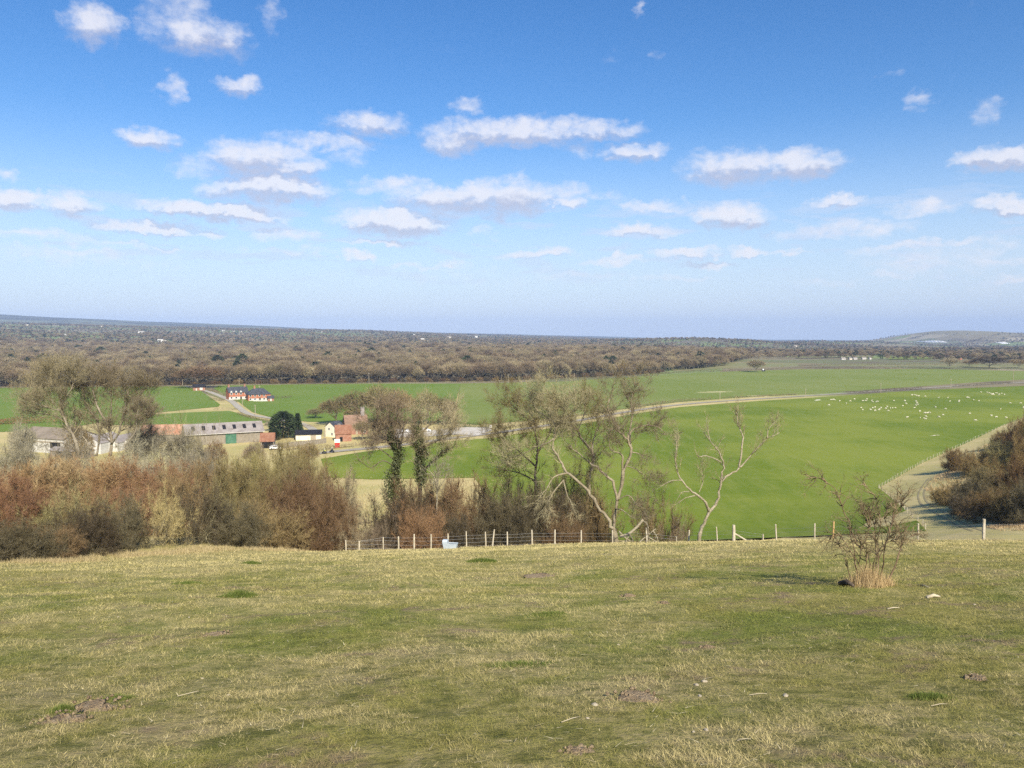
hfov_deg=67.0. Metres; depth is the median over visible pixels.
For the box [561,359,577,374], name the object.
woodland tree
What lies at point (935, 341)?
chalk cliff
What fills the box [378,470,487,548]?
shrub
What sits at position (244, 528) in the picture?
shrub
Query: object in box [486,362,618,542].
bare tree
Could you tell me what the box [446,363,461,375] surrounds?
woodland tree
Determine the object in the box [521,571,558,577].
molehill
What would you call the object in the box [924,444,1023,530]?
dead bracken
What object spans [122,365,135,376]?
woodland tree
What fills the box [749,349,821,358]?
scrub
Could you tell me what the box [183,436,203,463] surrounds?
bare tree
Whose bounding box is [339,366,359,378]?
woodland tree
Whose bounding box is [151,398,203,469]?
sapling
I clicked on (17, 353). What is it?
woodland
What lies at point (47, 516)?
shrub
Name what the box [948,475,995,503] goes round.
shrub
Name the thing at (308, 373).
woodland tree
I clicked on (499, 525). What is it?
shrub
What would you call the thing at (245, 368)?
woodland tree
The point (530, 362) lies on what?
woodland tree
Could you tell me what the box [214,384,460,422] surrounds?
field
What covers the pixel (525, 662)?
grass tussock
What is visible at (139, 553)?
dry grass
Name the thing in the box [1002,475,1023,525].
shrub
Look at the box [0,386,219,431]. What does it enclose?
field
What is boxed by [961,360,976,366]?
bare tree
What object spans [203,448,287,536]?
shrub
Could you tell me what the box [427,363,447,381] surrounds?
woodland tree
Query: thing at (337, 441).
kiosk
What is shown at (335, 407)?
bare tree
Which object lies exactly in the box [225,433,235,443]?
door
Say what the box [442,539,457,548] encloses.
water trough
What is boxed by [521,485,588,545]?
shrub
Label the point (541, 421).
hedge
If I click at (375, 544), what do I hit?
shrub
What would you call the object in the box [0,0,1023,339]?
sky
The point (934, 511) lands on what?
track
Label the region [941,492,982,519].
shrub
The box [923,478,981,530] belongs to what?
track
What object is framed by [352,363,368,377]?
woodland tree
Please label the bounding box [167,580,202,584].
grass tussock
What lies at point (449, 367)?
woodland tree
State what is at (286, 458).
shrub
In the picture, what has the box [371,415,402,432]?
bare tree
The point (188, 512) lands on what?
shrub
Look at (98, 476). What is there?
shrub
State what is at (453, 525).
shrub
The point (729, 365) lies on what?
field
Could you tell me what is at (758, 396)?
hedge
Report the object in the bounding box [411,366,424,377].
woodland tree
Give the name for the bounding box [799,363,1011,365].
hedge
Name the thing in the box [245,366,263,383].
woodland tree
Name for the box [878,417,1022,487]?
wire fence
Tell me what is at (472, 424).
hedge
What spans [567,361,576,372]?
woodland tree
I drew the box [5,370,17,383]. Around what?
woodland tree
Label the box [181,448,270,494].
shrub
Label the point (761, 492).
field
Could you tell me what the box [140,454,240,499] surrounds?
shrub
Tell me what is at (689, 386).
field
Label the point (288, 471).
shrub
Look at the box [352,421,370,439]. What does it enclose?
bare tree
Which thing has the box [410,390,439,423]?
bare tree
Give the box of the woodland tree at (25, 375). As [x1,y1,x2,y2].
[17,370,37,378]
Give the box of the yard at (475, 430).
[398,427,489,437]
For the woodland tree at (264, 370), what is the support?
on the ground at (646, 736)
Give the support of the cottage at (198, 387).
on the ground at (646, 736)
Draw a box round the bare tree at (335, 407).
[317,396,350,420]
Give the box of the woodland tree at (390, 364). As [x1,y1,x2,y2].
[386,362,395,378]
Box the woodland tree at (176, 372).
[168,366,186,380]
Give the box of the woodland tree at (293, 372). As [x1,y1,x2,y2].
[282,364,305,379]
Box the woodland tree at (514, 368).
[502,365,520,377]
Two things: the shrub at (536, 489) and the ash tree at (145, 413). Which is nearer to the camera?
the shrub at (536, 489)
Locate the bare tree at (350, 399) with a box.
[337,388,375,414]
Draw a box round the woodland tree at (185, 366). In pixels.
[177,363,194,384]
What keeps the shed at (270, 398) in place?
on the ground at (646, 736)
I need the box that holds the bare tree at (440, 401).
[434,396,458,424]
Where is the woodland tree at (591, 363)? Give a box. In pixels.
[586,358,597,371]
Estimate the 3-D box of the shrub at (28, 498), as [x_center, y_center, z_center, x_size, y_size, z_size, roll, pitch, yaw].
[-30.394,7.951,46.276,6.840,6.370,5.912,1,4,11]
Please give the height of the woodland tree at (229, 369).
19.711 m
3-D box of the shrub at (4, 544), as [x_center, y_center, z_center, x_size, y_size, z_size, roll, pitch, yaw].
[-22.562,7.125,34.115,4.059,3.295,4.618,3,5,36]
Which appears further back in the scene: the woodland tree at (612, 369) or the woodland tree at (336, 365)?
the woodland tree at (612, 369)
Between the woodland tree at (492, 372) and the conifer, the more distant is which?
the woodland tree at (492, 372)
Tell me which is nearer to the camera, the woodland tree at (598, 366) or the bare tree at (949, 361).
the woodland tree at (598, 366)
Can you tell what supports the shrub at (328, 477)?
on the ground at (646, 736)
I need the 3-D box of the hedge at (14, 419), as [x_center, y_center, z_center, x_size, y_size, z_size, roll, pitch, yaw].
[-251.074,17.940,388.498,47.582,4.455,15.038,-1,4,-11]
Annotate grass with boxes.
[0,472,1023,565]
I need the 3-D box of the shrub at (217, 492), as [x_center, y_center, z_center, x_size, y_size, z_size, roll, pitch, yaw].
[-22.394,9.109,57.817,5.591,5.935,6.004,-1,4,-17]
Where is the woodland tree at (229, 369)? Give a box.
[219,364,241,383]
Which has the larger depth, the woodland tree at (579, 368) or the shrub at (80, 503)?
the woodland tree at (579, 368)
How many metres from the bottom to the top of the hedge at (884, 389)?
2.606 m
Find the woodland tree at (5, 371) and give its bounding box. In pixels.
[0,365,18,383]
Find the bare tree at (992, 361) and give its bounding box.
[967,356,1010,367]
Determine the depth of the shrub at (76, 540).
36.09 m
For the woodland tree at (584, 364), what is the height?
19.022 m
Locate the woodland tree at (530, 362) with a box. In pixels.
[524,360,535,374]
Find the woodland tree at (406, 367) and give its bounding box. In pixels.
[394,365,410,377]
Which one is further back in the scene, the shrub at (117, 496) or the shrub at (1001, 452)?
the shrub at (1001, 452)
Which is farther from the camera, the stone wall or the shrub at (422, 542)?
the stone wall
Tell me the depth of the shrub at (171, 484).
55.17 m
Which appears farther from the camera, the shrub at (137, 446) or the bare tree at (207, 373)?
the bare tree at (207, 373)
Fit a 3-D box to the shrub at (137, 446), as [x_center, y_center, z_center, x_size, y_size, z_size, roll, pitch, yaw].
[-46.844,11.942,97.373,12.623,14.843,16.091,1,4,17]
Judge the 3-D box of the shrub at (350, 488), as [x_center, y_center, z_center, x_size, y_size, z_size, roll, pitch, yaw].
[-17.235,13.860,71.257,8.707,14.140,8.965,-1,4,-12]
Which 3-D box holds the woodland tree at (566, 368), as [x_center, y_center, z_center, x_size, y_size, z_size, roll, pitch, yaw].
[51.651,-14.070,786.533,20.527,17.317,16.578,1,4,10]
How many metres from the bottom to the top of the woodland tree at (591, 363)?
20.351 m
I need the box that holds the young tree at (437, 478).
[414,449,453,514]
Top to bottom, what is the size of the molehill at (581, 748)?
0.071 m
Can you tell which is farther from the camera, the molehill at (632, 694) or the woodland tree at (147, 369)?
the woodland tree at (147, 369)
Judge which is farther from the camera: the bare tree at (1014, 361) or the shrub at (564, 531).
the bare tree at (1014, 361)
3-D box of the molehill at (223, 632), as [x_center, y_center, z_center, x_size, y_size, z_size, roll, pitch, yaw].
[-4.265,3.590,11.034,0.528,0.077,0.446,-1,4,-17]
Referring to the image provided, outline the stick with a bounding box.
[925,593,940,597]
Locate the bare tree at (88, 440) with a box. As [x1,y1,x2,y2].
[62,425,95,474]
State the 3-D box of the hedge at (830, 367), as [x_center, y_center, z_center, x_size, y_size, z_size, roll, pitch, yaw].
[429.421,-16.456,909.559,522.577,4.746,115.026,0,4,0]
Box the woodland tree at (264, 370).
[261,362,274,377]
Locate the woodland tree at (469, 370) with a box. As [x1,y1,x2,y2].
[459,366,475,377]
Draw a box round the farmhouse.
[342,407,367,434]
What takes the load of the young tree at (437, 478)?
on the ground at (646, 736)
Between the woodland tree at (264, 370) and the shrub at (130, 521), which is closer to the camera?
the shrub at (130, 521)
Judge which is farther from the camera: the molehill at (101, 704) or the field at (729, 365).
the field at (729, 365)
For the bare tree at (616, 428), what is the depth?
58.08 m
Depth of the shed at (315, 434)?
329.62 m
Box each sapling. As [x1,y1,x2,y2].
[147,397,183,468]
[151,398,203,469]
[155,393,226,463]
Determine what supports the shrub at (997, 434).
on the ground at (646, 736)
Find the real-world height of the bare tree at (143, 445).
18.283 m
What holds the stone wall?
on the ground at (646, 736)
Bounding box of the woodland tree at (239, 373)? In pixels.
[227,367,249,378]
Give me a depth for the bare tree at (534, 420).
64.50 m
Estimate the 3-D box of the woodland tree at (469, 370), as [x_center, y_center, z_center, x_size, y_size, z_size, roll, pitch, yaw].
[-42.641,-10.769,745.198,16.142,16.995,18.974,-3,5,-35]
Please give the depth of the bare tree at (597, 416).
64.03 m
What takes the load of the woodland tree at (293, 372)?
on the ground at (646, 736)
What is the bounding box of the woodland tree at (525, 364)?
[519,360,535,375]
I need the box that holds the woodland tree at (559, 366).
[548,362,563,374]
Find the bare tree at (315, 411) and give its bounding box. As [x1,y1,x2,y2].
[304,408,324,417]
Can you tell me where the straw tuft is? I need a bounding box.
[835,561,897,588]
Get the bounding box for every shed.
[83,432,116,453]
[108,434,128,451]
[259,432,275,448]
[267,396,273,400]
[295,429,321,440]
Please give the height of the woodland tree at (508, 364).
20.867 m
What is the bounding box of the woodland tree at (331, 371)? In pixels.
[321,365,335,379]
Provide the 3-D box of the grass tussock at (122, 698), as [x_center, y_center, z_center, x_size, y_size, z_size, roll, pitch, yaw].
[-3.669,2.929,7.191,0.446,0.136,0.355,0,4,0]
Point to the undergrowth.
(354, 380)
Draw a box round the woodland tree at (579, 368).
[574,362,584,373]
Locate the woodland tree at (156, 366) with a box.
[146,365,167,381]
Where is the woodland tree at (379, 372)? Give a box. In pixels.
[372,367,387,378]
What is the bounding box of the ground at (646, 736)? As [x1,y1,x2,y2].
[0,314,1023,767]
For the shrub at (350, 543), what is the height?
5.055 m
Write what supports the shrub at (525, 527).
on the ground at (646, 736)
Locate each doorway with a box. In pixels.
[50,442,59,448]
[262,442,272,447]
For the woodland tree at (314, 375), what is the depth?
724.20 m
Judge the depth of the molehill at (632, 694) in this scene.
6.55 m
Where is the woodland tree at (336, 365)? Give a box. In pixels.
[330,361,344,376]
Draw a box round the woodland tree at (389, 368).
[379,364,392,376]
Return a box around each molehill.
[30,704,93,725]
[52,693,130,711]
[198,629,232,636]
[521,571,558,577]
[557,743,594,755]
[602,686,671,702]
[619,593,635,596]
[657,601,670,603]
[699,644,715,647]
[963,672,986,680]
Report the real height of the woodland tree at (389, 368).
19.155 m
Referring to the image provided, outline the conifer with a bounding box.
[290,413,303,436]
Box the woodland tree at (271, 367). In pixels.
[266,362,283,379]
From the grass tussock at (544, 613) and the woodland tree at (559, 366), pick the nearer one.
the grass tussock at (544, 613)
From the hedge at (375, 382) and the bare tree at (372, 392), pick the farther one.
the hedge at (375, 382)
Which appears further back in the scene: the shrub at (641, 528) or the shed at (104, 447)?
the shed at (104, 447)
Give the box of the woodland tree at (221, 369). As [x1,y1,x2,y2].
[209,365,227,380]
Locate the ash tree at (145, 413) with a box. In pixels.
[121,392,164,451]
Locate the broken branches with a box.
[618,518,658,542]
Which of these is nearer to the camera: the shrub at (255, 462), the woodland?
the shrub at (255, 462)
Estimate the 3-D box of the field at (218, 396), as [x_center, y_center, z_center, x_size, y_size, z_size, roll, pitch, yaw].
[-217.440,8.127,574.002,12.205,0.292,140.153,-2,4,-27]
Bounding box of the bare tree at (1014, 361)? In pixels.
[1005,359,1023,364]
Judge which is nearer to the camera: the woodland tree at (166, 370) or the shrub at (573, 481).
the shrub at (573, 481)
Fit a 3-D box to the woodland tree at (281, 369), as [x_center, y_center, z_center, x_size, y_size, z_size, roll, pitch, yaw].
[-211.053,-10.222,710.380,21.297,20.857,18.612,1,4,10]
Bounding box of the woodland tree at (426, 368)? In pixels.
[419,361,436,376]
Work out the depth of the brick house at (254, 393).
530.35 m
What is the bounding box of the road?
[294,382,1023,456]
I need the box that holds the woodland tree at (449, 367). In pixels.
[443,361,458,375]
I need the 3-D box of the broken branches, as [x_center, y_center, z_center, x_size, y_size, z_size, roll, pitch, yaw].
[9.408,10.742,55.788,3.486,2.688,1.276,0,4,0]
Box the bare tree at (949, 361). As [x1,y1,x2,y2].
[939,357,961,365]
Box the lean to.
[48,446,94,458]
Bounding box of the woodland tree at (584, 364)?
[579,360,590,372]
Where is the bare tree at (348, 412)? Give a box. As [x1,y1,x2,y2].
[343,410,366,414]
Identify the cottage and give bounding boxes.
[193,384,205,390]
[324,420,342,436]
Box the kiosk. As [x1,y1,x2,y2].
[334,439,339,447]
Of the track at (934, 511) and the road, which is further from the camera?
the road
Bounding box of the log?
[838,579,854,586]
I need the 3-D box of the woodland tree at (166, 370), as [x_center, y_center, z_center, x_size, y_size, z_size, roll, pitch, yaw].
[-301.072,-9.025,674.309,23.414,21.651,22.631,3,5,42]
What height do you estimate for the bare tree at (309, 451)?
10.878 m
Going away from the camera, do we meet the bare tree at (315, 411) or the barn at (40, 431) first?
the barn at (40, 431)
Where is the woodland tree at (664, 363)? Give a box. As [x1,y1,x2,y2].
[660,360,669,368]
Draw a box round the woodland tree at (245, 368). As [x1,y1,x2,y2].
[233,363,257,380]
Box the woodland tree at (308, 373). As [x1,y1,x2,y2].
[300,366,316,377]
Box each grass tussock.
[43,703,75,713]
[103,693,138,702]
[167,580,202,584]
[217,588,258,597]
[242,560,262,564]
[460,556,496,562]
[477,659,558,671]
[521,610,567,616]
[902,690,957,702]
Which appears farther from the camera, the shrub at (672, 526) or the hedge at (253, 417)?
the hedge at (253, 417)
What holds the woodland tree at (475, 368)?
on the ground at (646, 736)
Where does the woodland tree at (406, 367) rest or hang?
on the ground at (646, 736)
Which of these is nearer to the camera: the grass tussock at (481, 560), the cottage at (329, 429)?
the grass tussock at (481, 560)
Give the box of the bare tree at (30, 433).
[6,418,38,459]
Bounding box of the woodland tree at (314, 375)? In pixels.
[310,367,321,381]
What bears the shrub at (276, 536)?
on the ground at (646, 736)
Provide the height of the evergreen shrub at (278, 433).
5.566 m
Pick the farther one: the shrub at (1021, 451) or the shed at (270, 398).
the shed at (270, 398)
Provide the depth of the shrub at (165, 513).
44.63 m
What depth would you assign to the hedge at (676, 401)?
516.24 m
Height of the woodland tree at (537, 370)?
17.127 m
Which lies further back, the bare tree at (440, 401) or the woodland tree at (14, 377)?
the woodland tree at (14, 377)
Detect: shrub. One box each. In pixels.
[0,418,58,487]
[0,419,118,486]
[0,452,89,509]
[0,466,69,535]
[0,475,88,530]
[0,514,47,562]
[1,517,71,559]
[5,452,119,517]
[27,522,90,560]
[40,450,147,524]
[43,476,120,532]
[50,499,126,556]
[78,488,159,552]
[81,477,188,536]
[85,451,209,506]
[108,421,179,498]
[117,477,199,548]
[119,416,200,468]
[130,465,211,535]
[137,437,222,486]
[139,475,232,545]
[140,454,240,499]
[163,432,244,480]
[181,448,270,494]
[184,473,238,532]
[192,497,276,547]
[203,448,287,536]
[215,440,291,509]
[229,492,314,550]
[239,432,353,521]
[244,450,325,508]
[249,463,361,551]
[268,428,281,439]
[291,458,361,545]
[305,482,358,551]
[314,458,367,549]
[324,513,373,550]
[353,510,400,549]
[357,482,443,549]
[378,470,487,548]
[390,498,456,549]
[428,468,498,546]
[432,510,482,548]
[470,470,543,546]
[481,472,549,545]
[503,501,556,545]
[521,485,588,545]
[522,479,605,542]
[530,504,589,544]
[549,450,611,541]
[567,483,631,542]
[627,482,674,542]
[636,467,697,541]
[658,509,687,541]
[926,478,966,506]
[938,447,977,470]
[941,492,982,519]
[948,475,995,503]
[955,449,1000,476]
[955,487,1012,523]
[964,464,1003,485]
[971,438,1015,470]
[973,468,1018,498]
[984,474,1023,524]
[988,430,1012,445]
[990,461,1009,480]
[994,415,1023,459]
[994,452,1023,503]
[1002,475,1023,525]
[1007,437,1023,475]
[1012,406,1023,451]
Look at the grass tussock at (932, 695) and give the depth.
6.47 m
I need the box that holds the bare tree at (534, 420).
[462,370,576,497]
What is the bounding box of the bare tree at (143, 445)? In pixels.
[124,426,158,464]
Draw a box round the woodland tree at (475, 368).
[471,362,486,376]
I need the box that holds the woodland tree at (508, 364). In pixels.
[500,361,513,375]
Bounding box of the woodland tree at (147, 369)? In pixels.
[134,365,151,377]
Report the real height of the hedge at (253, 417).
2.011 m
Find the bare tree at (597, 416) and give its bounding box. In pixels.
[527,373,616,502]
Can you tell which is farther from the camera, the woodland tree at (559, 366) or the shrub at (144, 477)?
the woodland tree at (559, 366)
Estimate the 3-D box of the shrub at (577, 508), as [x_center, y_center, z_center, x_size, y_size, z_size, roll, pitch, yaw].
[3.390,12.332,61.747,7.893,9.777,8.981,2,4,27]
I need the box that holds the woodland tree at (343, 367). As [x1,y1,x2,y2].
[336,364,357,378]
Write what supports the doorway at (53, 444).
in the barn at (40, 431)
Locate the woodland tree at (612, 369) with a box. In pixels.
[606,364,616,372]
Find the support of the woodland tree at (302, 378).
on the ground at (646, 736)
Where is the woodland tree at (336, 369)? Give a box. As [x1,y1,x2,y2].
[326,367,340,378]
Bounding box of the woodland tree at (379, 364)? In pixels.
[370,362,388,376]
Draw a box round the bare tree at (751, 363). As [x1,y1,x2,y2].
[746,359,765,367]
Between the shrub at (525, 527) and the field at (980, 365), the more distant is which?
the field at (980, 365)
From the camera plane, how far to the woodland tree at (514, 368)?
752.80 m
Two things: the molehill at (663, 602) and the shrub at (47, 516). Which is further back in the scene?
the shrub at (47, 516)
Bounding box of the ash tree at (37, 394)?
[1,349,92,454]
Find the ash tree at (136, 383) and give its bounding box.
[56,356,171,455]
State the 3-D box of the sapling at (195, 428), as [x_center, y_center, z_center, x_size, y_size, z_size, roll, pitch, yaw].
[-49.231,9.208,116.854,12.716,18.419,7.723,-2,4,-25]
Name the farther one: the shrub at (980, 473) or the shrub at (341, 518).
the shrub at (980, 473)
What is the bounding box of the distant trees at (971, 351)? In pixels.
[0,321,1023,359]
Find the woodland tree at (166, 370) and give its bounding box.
[152,362,178,384]
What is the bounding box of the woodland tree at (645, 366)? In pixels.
[636,362,646,369]
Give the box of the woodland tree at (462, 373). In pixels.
[455,366,468,376]
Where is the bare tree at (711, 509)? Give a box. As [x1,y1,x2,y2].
[652,393,784,540]
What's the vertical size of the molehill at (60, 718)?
0.067 m
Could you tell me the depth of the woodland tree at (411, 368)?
735.47 m
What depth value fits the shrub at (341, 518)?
56.18 m
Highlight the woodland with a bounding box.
[0,337,753,385]
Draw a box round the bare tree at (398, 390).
[379,387,418,423]
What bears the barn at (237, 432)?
on the ground at (646, 736)
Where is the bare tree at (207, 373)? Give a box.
[170,365,226,383]
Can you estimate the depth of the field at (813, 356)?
1468.43 m
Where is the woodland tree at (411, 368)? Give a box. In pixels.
[404,367,414,376]
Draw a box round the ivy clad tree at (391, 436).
[347,387,424,522]
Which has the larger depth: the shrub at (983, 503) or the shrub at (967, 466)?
the shrub at (967, 466)
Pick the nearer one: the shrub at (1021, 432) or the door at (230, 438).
the shrub at (1021, 432)
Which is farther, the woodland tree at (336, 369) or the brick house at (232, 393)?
the woodland tree at (336, 369)
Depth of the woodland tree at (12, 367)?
667.13 m
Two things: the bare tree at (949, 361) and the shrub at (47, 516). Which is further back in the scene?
the bare tree at (949, 361)
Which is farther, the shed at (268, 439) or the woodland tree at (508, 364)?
the woodland tree at (508, 364)
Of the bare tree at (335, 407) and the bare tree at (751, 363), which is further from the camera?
the bare tree at (751, 363)
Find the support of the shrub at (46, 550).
on the ground at (646, 736)
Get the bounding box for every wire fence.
[345,519,1023,550]
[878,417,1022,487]
[879,487,925,529]
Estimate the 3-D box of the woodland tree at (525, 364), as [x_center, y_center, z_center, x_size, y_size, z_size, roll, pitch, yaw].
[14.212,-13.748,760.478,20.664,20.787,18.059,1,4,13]
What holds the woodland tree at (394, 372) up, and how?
on the ground at (646, 736)
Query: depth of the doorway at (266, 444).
305.70 m
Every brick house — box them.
[225,384,247,399]
[245,386,270,400]
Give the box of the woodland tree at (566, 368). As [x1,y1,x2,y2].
[555,363,571,375]
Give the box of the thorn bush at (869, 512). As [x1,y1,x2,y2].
[797,460,931,579]
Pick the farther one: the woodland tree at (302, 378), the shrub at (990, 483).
the woodland tree at (302, 378)
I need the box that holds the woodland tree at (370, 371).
[361,366,374,377]
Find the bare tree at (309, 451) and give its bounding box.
[294,443,320,464]
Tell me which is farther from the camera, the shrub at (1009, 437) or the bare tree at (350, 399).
the bare tree at (350, 399)
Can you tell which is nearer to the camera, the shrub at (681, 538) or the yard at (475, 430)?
the shrub at (681, 538)
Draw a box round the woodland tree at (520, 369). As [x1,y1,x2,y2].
[514,365,526,374]
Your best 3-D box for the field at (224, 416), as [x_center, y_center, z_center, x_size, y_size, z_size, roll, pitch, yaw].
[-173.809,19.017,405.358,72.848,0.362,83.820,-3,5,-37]
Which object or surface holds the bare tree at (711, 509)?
on the ground at (646, 736)
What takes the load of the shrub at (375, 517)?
on the ground at (646, 736)
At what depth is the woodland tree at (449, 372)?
738.40 m
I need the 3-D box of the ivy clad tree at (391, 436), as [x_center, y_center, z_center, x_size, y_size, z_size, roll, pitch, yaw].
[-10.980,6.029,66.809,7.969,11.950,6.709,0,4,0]
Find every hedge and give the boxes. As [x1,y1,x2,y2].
[0,373,664,387]
[0,416,57,423]
[237,412,317,426]
[267,444,313,451]
[308,436,405,449]
[457,422,491,427]
[500,411,602,429]
[638,397,711,405]
[665,366,1021,372]
[722,394,789,397]
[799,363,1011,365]
[847,387,921,393]
[954,381,1010,385]
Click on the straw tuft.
(867, 578)
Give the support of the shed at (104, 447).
on the ground at (646, 736)
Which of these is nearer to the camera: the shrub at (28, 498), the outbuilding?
the shrub at (28, 498)
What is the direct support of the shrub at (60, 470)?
on the ground at (646, 736)
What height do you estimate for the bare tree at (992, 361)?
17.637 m
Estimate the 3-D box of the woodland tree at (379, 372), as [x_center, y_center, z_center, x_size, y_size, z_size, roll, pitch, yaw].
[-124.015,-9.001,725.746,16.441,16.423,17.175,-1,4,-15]
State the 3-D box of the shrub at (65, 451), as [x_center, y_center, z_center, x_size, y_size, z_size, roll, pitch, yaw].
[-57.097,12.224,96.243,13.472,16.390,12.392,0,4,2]
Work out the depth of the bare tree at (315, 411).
415.18 m
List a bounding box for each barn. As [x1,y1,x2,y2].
[26,426,97,452]
[143,424,182,441]
[182,421,264,444]
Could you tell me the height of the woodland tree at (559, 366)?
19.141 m
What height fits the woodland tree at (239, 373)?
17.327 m
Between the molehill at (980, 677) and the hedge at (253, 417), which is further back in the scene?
the hedge at (253, 417)
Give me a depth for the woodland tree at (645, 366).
845.32 m
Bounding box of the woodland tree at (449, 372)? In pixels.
[438,366,454,377]
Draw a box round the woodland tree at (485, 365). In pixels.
[478,361,497,375]
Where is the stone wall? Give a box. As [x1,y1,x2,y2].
[273,438,325,448]
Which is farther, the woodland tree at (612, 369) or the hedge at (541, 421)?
the woodland tree at (612, 369)
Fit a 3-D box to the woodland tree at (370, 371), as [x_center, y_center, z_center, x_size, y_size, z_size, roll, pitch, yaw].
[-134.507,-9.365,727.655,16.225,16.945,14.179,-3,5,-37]
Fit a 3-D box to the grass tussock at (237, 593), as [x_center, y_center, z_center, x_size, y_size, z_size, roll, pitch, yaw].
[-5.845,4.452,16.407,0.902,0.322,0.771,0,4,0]
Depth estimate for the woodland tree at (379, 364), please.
732.77 m
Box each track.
[186,386,316,429]
[917,478,973,530]
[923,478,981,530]
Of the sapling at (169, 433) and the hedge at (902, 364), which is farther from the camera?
the hedge at (902, 364)
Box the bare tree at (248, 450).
[241,439,264,461]
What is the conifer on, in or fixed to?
on the ground at (646, 736)
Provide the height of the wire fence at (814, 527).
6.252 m
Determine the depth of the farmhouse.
349.55 m
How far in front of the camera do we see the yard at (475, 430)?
357.33 m
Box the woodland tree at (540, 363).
[534,359,549,373]
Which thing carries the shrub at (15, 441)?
on the ground at (646, 736)
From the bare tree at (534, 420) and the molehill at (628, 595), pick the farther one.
the bare tree at (534, 420)
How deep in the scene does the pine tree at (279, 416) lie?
333.70 m
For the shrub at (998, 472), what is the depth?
167.04 m
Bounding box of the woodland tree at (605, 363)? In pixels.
[598,360,610,371]
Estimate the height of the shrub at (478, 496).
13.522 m
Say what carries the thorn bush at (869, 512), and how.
on the ground at (646, 736)
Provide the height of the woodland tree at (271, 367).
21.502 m
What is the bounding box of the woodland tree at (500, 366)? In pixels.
[494,363,509,379]
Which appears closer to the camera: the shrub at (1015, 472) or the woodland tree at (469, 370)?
the shrub at (1015, 472)
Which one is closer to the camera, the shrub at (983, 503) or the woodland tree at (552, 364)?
the shrub at (983, 503)
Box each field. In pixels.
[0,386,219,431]
[102,411,267,424]
[205,389,237,401]
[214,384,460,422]
[321,386,1023,541]
[455,369,1023,424]
[668,362,799,370]
[796,355,872,357]
[819,363,1023,368]
[888,356,938,358]
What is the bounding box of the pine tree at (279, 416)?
[268,410,296,437]
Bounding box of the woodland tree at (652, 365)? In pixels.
[649,361,657,368]
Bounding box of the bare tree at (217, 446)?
[203,439,228,467]
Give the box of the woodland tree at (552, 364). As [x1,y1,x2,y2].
[543,362,557,370]
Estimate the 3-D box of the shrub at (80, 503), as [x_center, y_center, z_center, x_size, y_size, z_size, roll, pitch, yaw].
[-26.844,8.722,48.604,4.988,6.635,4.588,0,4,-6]
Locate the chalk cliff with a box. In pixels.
[923,340,946,342]
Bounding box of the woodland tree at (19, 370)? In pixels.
[9,367,29,383]
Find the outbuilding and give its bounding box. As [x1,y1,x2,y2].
[334,424,351,441]
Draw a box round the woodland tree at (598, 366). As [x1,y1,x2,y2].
[592,361,602,372]
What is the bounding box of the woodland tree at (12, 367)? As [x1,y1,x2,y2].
[1,364,18,383]
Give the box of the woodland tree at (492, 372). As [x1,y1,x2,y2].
[485,363,499,376]
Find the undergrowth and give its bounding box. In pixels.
[0,368,664,386]
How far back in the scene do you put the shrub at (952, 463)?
229.99 m
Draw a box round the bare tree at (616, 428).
[549,356,682,534]
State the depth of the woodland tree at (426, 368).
736.10 m
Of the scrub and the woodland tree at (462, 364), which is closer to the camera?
the woodland tree at (462, 364)
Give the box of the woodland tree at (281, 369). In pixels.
[272,363,290,379]
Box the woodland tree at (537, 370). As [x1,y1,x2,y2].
[532,364,547,375]
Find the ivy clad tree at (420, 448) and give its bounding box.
[402,387,476,503]
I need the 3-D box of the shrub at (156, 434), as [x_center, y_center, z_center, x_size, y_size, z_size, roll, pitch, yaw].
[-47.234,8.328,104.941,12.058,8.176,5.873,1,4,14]
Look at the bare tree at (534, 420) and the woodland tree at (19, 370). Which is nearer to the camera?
the bare tree at (534, 420)
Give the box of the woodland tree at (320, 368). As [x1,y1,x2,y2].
[313,362,328,381]
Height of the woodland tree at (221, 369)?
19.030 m
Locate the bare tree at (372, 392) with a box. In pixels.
[355,381,397,424]
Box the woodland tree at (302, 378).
[291,366,312,379]
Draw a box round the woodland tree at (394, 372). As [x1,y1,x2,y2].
[386,365,404,377]
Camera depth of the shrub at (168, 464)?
92.47 m
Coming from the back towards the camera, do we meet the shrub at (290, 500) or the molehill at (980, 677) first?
the shrub at (290, 500)
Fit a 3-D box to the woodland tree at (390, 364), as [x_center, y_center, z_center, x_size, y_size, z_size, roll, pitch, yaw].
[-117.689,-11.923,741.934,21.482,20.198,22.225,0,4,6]
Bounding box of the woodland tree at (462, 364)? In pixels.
[455,361,470,376]
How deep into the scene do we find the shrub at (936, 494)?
168.40 m

